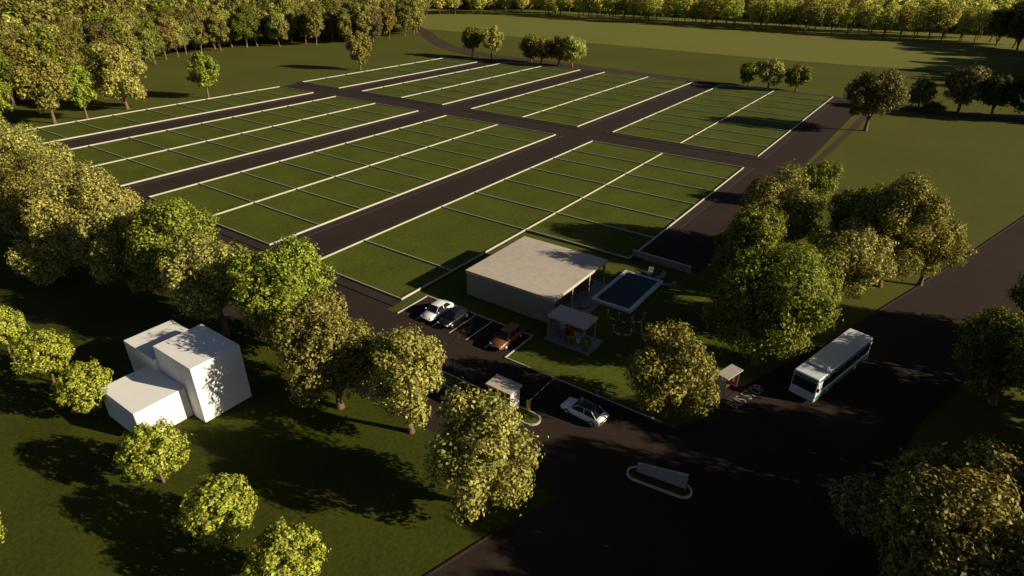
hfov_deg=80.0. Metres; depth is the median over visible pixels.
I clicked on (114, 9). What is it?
wood tree
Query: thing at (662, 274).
sun lounger
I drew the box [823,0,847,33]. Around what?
slim tree
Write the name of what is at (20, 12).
distant wood
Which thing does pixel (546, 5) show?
slim tree
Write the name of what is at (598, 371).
club lawn
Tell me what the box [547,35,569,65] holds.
broadleaf tree
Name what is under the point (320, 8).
wood tree
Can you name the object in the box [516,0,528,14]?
slim tree
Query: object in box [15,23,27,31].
wood tree
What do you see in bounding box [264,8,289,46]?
wood tree
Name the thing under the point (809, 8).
slim tree
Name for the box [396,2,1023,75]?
field
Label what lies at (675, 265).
club wall
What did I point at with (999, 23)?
wood tree
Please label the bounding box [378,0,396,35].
wood tree
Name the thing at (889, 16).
slim tree
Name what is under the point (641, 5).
slim tree
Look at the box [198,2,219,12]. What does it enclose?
wood tree
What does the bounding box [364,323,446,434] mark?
broadleaf tree
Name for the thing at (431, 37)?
dirt track
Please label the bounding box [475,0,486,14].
slim tree
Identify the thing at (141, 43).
wood tree
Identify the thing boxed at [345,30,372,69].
broadleaf tree
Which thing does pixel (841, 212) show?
broadleaf tree
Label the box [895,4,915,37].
slim tree
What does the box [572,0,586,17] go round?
slim tree
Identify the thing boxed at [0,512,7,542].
round tree
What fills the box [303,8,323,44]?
wood tree
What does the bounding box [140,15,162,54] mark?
wood tree
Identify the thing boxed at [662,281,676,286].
sun lounger
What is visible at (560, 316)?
barbecue kiosk
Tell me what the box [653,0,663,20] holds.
slim tree
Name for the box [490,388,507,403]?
window
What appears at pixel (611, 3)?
slim tree
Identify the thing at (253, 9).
wood tree
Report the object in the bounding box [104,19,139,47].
wood tree
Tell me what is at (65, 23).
wood tree
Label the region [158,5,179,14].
wood tree
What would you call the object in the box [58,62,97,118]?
broadleaf tree
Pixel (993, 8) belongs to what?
slim tree
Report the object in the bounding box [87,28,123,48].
wood tree
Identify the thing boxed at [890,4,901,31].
slim tree
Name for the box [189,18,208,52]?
wood tree
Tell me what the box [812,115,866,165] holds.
dirt path
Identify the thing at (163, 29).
wood tree
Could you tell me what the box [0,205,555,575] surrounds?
grass
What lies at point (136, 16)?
wood tree
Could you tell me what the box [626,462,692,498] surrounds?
entrance sign
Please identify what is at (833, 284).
broadleaf tree
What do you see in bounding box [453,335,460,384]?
street lamp
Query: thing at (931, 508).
broadleaf tree
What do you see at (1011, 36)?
wood tree
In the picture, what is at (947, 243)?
broadleaf tree
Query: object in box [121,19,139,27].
wood tree
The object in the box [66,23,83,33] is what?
wood tree
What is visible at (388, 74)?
plot wall
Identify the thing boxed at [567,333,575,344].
potted plant
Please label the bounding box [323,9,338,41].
wood tree
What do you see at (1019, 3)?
wood tree
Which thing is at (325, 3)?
wood tree
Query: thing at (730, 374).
bus shelter
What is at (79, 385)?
round tree
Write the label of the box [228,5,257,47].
wood tree
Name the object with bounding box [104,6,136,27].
wood tree
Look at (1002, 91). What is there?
broadleaf tree
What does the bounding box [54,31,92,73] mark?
wood tree
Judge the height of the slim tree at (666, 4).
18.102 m
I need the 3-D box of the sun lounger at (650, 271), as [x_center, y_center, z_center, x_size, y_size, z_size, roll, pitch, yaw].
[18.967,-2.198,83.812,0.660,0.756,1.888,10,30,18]
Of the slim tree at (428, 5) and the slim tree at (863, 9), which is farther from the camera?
the slim tree at (428, 5)
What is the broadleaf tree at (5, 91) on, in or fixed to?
on the ground at (972, 169)
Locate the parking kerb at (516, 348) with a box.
[397,295,661,422]
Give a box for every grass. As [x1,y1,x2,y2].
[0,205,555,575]
[437,370,538,423]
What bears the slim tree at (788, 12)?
on the ground at (972, 169)
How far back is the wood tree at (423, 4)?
366.29 m
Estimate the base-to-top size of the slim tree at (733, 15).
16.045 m
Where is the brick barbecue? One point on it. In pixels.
(569, 329)
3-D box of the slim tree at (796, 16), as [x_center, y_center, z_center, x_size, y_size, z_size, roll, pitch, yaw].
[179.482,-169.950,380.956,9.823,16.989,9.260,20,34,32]
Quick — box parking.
[398,297,529,356]
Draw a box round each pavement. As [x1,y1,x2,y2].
[30,86,319,143]
[65,95,425,189]
[139,114,563,251]
[295,58,482,89]
[316,139,753,306]
[356,61,584,106]
[463,71,698,129]
[603,84,838,159]
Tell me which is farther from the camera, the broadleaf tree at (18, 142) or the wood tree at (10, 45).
the wood tree at (10, 45)
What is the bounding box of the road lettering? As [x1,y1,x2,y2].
[726,384,762,408]
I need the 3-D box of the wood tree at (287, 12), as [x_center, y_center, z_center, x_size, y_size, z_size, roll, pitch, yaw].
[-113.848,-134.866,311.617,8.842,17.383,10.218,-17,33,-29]
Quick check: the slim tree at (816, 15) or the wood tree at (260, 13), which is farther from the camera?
the slim tree at (816, 15)
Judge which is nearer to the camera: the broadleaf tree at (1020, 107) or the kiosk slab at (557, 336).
the kiosk slab at (557, 336)
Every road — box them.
[3,56,854,495]
[430,218,1023,575]
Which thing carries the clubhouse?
on the club lawn at (598, 371)
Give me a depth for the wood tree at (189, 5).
291.21 m
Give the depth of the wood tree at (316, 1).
336.87 m
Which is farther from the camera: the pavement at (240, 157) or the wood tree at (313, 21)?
the wood tree at (313, 21)
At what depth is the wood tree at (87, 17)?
248.75 m
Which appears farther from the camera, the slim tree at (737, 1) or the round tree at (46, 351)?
the slim tree at (737, 1)
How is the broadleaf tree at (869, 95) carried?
on the ground at (972, 169)
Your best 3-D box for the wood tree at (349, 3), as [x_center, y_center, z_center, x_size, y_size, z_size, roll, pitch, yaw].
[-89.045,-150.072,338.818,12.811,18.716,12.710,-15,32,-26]
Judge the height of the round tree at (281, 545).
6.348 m
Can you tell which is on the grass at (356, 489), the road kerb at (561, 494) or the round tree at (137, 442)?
the round tree at (137, 442)
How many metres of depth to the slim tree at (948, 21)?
324.00 m
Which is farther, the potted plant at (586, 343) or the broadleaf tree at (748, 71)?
the broadleaf tree at (748, 71)
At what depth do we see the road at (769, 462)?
51.38 m
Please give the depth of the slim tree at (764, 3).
390.17 m
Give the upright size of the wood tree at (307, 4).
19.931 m
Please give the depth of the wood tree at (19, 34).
187.28 m
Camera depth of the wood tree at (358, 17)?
307.12 m
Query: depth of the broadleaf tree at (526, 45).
253.37 m
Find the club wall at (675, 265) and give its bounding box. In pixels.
[633,249,691,273]
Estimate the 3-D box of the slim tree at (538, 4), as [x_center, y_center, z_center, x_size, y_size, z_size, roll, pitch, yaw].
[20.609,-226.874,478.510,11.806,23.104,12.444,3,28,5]
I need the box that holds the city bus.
[788,328,872,401]
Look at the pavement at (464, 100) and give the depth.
196.22 m
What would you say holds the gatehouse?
on the median grass at (530, 418)
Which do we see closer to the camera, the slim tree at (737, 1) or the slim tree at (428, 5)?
the slim tree at (737, 1)
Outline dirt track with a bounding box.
[414,26,1023,124]
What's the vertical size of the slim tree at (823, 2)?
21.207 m
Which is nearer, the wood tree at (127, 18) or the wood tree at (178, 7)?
the wood tree at (127, 18)
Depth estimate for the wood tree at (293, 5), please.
321.42 m
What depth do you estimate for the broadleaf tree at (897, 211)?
74.33 m
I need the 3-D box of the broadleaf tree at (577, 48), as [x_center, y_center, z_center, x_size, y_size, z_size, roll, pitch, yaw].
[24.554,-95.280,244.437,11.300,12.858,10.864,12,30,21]
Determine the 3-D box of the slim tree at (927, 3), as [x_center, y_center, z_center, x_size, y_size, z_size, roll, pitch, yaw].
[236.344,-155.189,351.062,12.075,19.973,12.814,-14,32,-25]
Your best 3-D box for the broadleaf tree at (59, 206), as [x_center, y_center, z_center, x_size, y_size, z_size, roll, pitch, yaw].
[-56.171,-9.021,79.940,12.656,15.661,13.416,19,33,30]
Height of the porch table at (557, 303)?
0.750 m
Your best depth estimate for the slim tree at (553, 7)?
463.05 m
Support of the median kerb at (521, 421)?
on the road at (575, 452)
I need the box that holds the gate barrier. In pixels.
[526,378,553,409]
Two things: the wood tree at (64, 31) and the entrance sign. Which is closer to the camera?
the entrance sign
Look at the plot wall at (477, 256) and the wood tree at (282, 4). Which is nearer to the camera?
the plot wall at (477, 256)
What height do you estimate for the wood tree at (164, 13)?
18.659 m
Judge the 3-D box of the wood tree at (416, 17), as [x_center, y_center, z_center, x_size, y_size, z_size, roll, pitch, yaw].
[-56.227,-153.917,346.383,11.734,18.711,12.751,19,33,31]
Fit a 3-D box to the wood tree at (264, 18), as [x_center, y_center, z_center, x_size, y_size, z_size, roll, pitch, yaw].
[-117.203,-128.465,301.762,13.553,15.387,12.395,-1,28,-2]
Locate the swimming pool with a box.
[591,270,662,313]
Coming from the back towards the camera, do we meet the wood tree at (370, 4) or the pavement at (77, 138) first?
the wood tree at (370, 4)
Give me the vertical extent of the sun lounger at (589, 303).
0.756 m
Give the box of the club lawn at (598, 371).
[390,233,826,425]
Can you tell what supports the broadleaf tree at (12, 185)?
on the grass at (356, 489)
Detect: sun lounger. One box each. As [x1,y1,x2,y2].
[580,299,593,309]
[647,266,653,275]
[655,271,666,279]
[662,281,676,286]
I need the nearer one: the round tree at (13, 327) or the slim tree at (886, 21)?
the round tree at (13, 327)
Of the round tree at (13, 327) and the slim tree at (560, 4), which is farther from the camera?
the slim tree at (560, 4)
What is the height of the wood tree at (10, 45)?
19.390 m
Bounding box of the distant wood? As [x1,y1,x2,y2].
[0,0,1023,30]
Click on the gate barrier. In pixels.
(528, 404)
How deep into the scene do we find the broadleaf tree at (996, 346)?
56.72 m
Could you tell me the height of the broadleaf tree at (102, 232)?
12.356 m
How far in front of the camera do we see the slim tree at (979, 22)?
323.52 m
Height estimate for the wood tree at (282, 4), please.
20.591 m
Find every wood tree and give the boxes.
[0,19,16,38]
[0,35,24,104]
[0,49,13,112]
[3,30,26,95]
[11,21,60,89]
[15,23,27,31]
[16,22,67,100]
[28,17,59,32]
[50,15,74,29]
[51,26,64,39]
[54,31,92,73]
[55,26,78,36]
[56,43,86,69]
[65,16,84,25]
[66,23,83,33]
[77,36,106,77]
[80,12,105,23]
[81,19,111,36]
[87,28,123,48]
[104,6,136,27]
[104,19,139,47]
[108,2,123,15]
[108,25,141,64]
[120,7,140,20]
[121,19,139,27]
[130,26,156,67]
[132,32,145,59]
[137,20,162,63]
[139,9,152,19]
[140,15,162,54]
[150,16,174,59]
[154,8,171,52]
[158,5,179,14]
[162,15,184,56]
[171,0,185,12]
[175,9,202,49]
[175,17,195,53]
[185,1,204,45]
[185,7,201,17]
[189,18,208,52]
[197,12,221,48]
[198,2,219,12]
[205,14,230,50]
[210,5,230,44]
[219,11,235,47]
[224,0,242,11]
[224,9,237,42]
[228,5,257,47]
[245,3,257,39]
[247,11,264,46]
[257,9,267,43]
[261,7,272,39]
[261,12,289,42]
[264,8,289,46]
[268,0,287,39]
[281,5,296,41]
[287,0,304,38]
[288,0,311,6]
[291,4,307,43]
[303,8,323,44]
[306,0,320,5]
[307,3,327,40]
[321,0,331,35]
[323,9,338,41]
[328,1,342,39]
[329,0,341,9]
[335,10,352,37]
[337,0,352,7]
[343,1,355,35]
[347,6,360,33]
[350,2,372,34]
[363,9,383,41]
[364,0,382,36]
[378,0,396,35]
[380,7,396,38]
[394,0,410,23]
[395,3,414,35]
[406,0,423,34]
[409,2,423,32]
[418,0,425,29]
[981,7,1007,42]
[988,7,1016,45]
[1007,5,1023,47]
[1008,7,1023,49]
[1009,0,1023,44]
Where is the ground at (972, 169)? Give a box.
[0,27,1023,574]
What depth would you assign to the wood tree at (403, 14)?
336.03 m
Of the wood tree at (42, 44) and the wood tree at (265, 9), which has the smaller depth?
the wood tree at (42, 44)
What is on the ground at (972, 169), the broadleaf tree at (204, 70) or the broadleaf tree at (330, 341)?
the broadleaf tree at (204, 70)
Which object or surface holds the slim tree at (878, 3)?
on the ground at (972, 169)
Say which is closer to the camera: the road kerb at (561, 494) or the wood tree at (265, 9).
the road kerb at (561, 494)
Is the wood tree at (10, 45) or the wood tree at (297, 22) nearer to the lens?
the wood tree at (10, 45)
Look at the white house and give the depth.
56.58 m
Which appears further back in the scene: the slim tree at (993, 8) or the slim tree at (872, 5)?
the slim tree at (872, 5)
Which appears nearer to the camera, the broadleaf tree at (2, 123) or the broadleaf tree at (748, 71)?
the broadleaf tree at (2, 123)
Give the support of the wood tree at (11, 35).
on the ground at (972, 169)
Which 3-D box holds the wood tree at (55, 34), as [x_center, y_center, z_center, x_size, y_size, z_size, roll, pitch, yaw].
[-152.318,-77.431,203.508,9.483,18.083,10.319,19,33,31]
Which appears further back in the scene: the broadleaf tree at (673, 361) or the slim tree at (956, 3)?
the slim tree at (956, 3)
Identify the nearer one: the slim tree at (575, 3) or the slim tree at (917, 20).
the slim tree at (917, 20)
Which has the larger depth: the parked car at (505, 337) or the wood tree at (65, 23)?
the wood tree at (65, 23)
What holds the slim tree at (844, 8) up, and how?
on the ground at (972, 169)
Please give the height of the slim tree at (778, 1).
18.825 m
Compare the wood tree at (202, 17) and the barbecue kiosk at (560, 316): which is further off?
the wood tree at (202, 17)
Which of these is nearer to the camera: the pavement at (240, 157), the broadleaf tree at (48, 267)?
the broadleaf tree at (48, 267)
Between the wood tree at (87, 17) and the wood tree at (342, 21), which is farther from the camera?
the wood tree at (342, 21)
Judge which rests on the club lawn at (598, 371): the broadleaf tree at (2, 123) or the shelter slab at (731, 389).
the shelter slab at (731, 389)
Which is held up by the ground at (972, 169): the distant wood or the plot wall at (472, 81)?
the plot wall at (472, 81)
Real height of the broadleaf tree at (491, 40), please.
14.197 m
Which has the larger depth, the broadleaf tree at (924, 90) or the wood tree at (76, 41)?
the wood tree at (76, 41)
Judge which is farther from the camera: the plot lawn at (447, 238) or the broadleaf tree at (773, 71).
the broadleaf tree at (773, 71)
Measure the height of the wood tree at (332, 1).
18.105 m
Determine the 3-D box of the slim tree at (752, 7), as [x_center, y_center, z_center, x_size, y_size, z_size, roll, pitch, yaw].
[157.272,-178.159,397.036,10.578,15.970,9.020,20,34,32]
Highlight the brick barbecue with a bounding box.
[564,324,574,340]
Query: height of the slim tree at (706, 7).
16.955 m
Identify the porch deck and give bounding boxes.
[555,278,607,313]
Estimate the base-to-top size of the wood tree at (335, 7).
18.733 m
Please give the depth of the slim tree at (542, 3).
475.06 m
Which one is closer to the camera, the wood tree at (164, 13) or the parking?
the parking
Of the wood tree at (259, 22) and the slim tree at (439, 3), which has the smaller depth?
the wood tree at (259, 22)
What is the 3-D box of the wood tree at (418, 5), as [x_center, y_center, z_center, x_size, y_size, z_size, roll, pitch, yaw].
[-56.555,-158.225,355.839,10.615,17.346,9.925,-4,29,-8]
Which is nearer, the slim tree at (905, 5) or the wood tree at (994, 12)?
the wood tree at (994, 12)
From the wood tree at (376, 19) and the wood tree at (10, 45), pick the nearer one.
the wood tree at (10, 45)
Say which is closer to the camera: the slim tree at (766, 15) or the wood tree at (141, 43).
the wood tree at (141, 43)
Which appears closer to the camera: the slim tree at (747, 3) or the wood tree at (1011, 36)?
the wood tree at (1011, 36)
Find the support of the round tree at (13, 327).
on the grass at (356, 489)
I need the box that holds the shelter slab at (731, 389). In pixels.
[712,384,744,401]
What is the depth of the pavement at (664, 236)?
97.49 m
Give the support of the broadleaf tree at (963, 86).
on the ground at (972, 169)
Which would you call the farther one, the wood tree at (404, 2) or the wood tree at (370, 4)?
the wood tree at (404, 2)
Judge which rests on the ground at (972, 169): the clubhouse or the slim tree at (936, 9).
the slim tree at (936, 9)
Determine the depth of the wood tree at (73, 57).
182.93 m
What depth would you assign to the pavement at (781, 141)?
151.32 m
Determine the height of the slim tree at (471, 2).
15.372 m
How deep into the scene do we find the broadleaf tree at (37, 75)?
150.65 m
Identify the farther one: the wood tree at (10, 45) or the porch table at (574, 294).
the wood tree at (10, 45)
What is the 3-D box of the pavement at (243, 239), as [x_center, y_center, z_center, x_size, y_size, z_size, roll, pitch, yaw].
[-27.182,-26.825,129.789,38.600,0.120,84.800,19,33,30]
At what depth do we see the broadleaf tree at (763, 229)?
71.61 m
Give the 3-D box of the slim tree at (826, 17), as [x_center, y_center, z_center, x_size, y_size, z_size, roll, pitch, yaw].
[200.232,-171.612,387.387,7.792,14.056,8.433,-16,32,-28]
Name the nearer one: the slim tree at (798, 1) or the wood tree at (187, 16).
the wood tree at (187, 16)
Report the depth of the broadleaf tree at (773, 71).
200.82 m
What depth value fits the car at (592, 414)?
56.78 m
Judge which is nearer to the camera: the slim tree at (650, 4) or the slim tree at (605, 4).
the slim tree at (650, 4)
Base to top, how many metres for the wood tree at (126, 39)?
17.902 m
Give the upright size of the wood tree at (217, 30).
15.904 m
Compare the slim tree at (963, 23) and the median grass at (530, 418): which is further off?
the slim tree at (963, 23)
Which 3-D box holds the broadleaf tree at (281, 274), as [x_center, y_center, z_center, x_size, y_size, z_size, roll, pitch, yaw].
[-24.109,0.610,64.227,10.877,13.945,11.542,2,28,3]
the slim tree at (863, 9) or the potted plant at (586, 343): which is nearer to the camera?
the potted plant at (586, 343)
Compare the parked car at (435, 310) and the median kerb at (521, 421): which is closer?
the median kerb at (521, 421)
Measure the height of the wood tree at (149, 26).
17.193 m
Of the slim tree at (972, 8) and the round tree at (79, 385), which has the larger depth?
the slim tree at (972, 8)
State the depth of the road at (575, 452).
99.15 m
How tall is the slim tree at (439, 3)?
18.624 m
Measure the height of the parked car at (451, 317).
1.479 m
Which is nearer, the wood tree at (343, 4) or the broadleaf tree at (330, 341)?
the broadleaf tree at (330, 341)
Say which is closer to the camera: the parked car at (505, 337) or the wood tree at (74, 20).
the parked car at (505, 337)
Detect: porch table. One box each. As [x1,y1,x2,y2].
[555,301,565,306]
[567,292,577,301]
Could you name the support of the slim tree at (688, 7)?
on the ground at (972, 169)
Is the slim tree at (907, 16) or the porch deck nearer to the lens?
the porch deck
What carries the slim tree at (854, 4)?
on the ground at (972, 169)
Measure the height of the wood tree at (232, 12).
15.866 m
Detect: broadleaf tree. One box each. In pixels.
[0,82,14,131]
[0,117,11,142]
[0,122,74,179]
[0,150,69,240]
[4,235,74,287]
[6,46,75,123]
[17,159,144,270]
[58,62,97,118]
[66,201,155,293]
[85,41,147,109]
[119,196,220,299]
[154,228,256,335]
[185,51,219,97]
[226,233,342,351]
[266,288,381,409]
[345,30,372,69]
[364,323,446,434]
[418,377,548,526]
[461,26,481,56]
[479,24,504,58]
[518,33,538,61]
[531,36,551,64]
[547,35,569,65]
[559,34,586,66]
[621,316,722,418]
[698,243,843,366]
[711,199,789,286]
[737,159,827,245]
[739,59,761,85]
[756,57,785,88]
[761,240,848,333]
[783,63,812,90]
[800,157,844,202]
[806,212,901,299]
[824,182,891,239]
[827,434,1023,575]
[843,68,910,130]
[849,169,954,287]
[895,209,978,286]
[908,73,938,108]
[942,62,991,111]
[949,304,1023,405]
[978,73,1021,116]
[1005,271,1023,316]
[1012,78,1023,113]
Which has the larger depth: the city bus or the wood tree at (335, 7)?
the wood tree at (335, 7)
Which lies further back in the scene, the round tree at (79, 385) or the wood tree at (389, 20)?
the wood tree at (389, 20)
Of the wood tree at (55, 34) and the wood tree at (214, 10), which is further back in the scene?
the wood tree at (214, 10)
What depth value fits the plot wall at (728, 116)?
167.03 m
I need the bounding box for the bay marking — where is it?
[417,315,491,347]
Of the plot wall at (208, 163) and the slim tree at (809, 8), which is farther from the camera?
the slim tree at (809, 8)
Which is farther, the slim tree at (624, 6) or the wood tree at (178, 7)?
the slim tree at (624, 6)
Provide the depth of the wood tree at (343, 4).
348.35 m
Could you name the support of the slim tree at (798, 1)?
on the ground at (972, 169)
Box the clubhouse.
[465,236,607,322]
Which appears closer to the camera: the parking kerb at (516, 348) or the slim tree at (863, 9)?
the parking kerb at (516, 348)
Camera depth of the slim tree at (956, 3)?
343.13 m
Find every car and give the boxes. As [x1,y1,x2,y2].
[420,299,453,321]
[437,305,469,327]
[489,322,523,350]
[560,397,608,426]
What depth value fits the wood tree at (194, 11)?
288.72 m
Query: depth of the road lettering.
60.51 m
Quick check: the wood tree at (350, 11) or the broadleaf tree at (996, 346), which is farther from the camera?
the wood tree at (350, 11)
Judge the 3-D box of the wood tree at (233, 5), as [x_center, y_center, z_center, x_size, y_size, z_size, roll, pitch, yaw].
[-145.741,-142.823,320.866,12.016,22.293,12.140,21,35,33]
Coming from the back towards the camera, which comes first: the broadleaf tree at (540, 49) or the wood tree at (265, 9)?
the wood tree at (265, 9)
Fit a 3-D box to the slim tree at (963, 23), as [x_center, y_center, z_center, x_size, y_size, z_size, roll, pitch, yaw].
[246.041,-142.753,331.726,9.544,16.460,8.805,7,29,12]
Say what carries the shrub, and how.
on the ground at (972, 169)
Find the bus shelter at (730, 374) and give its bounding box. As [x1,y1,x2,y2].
[714,364,743,397]
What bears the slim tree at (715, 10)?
on the ground at (972, 169)
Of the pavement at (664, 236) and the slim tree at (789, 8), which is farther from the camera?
the slim tree at (789, 8)
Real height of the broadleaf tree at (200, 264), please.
13.073 m
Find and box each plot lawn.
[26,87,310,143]
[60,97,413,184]
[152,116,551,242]
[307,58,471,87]
[320,142,740,297]
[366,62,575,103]
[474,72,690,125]
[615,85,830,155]
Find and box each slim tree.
[422,0,431,12]
[433,0,446,14]
[448,0,461,14]
[469,0,477,12]
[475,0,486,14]
[485,0,492,8]
[491,0,500,13]
[502,0,512,9]
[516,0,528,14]
[533,0,541,14]
[540,0,545,14]
[543,0,552,15]
[548,0,559,16]
[555,0,564,15]
[565,0,573,13]
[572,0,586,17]
[583,0,595,18]
[590,0,603,18]
[604,0,614,19]
[606,0,620,16]
[618,0,631,19]
[626,0,641,21]
[638,0,653,21]
[642,0,656,22]
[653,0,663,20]
[662,0,672,20]
[666,0,683,22]
[678,0,693,23]
[689,1,703,23]
[700,0,713,23]
[706,0,723,25]
[720,0,735,26]
[727,1,744,27]
[731,0,745,25]
[745,0,762,23]
[746,1,760,27]
[753,0,770,27]
[760,2,777,30]
[772,0,783,26]
[774,0,795,29]
[781,0,796,28]
[791,0,803,26]
[792,2,806,30]
[798,0,821,31]
[803,3,820,29]
[809,5,825,33]
[819,0,833,26]
[822,5,831,29]
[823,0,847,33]
[832,0,847,31]
[841,8,859,33]
[844,0,867,31]
[851,1,871,35]
[863,4,882,32]
[863,5,885,36]
[868,0,884,31]
[880,2,899,37]
[881,9,896,34]
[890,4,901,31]
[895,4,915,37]
[896,2,914,34]
[909,5,928,39]
[915,0,935,36]
[923,2,948,40]
[936,4,961,41]
[942,0,963,37]
[954,9,976,41]
[959,5,976,40]
[970,2,992,42]
[976,0,997,39]
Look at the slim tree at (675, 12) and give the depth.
418.43 m
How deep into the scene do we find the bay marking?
71.58 m
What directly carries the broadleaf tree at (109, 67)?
on the ground at (972, 169)
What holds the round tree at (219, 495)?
on the grass at (356, 489)
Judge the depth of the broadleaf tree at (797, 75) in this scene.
199.86 m
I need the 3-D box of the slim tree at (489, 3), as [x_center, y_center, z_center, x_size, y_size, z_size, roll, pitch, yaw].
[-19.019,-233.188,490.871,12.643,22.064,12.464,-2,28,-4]
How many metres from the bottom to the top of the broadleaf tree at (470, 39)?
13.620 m
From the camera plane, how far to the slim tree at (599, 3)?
443.95 m
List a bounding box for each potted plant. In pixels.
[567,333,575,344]
[579,335,592,351]
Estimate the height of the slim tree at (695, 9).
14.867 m
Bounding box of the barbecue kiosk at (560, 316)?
[547,305,598,349]
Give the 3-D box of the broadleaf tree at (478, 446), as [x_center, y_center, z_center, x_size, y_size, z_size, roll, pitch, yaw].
[-2.233,12.566,45.124,8.335,11.219,8.496,-21,35,-34]
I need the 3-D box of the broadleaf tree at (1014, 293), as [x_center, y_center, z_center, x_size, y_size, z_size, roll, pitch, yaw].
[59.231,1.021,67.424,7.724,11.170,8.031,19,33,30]
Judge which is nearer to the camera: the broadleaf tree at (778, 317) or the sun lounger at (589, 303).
the broadleaf tree at (778, 317)
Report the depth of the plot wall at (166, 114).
168.28 m
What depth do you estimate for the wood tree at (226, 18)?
288.24 m
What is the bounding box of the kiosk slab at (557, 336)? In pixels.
[544,329,602,355]
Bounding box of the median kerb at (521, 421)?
[440,369,540,425]
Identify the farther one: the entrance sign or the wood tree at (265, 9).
the wood tree at (265, 9)
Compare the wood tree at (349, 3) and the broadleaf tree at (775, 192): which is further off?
the wood tree at (349, 3)
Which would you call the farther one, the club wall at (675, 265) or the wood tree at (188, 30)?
the wood tree at (188, 30)
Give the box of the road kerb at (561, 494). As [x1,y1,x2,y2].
[425,216,1023,575]
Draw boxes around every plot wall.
[4,86,313,145]
[61,96,417,186]
[148,115,555,245]
[302,58,475,87]
[314,140,743,299]
[361,61,579,104]
[470,72,693,126]
[612,84,832,156]
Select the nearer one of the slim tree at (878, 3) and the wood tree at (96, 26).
the wood tree at (96, 26)
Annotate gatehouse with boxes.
[485,374,521,410]
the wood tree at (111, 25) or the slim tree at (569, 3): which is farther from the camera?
the slim tree at (569, 3)
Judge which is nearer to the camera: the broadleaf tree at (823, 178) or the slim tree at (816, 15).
the broadleaf tree at (823, 178)
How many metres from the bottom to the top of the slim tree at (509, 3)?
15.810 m
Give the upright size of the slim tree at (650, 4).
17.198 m
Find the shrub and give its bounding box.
[920,100,947,114]
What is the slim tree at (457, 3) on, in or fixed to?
on the ground at (972, 169)
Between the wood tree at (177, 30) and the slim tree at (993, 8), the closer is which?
the wood tree at (177, 30)
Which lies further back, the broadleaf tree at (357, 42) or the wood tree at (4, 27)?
the broadleaf tree at (357, 42)
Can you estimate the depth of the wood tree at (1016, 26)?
298.78 m
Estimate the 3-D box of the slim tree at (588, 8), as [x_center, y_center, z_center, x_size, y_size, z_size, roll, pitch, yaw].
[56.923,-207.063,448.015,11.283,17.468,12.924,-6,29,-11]
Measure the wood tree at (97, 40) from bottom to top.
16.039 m
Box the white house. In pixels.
[99,320,251,432]
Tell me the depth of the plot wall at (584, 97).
190.83 m
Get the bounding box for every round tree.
[0,304,29,352]
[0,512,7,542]
[8,328,75,382]
[49,356,115,415]
[113,416,191,484]
[178,472,259,550]
[241,515,330,575]
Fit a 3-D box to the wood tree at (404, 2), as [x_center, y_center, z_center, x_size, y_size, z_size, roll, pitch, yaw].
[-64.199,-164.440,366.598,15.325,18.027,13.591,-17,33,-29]
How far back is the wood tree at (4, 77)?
163.78 m
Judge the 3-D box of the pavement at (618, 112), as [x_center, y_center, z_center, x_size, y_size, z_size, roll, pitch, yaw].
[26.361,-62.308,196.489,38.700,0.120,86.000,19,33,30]
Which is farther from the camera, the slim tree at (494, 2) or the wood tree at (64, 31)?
the slim tree at (494, 2)
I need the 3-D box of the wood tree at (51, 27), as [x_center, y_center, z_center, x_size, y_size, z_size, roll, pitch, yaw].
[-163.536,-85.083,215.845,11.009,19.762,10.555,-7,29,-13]
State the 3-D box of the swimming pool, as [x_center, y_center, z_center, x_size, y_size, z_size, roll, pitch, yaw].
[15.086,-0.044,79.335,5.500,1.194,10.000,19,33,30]
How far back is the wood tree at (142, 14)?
274.34 m
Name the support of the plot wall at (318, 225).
on the ground at (972, 169)
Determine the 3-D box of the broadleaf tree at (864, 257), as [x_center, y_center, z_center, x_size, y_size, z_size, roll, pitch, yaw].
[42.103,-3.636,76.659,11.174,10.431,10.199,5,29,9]
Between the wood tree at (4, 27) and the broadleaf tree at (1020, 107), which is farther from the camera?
the wood tree at (4, 27)
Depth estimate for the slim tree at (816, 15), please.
363.29 m
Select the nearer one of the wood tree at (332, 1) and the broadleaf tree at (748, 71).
the broadleaf tree at (748, 71)
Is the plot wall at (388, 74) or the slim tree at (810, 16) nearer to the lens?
the plot wall at (388, 74)
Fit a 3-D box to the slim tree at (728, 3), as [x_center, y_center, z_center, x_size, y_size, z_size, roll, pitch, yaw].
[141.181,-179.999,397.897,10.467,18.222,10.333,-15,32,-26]
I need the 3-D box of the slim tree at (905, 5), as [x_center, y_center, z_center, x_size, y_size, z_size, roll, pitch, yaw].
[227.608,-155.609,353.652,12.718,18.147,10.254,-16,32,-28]
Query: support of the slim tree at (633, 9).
on the ground at (972, 169)
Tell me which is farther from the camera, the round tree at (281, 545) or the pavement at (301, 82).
the pavement at (301, 82)

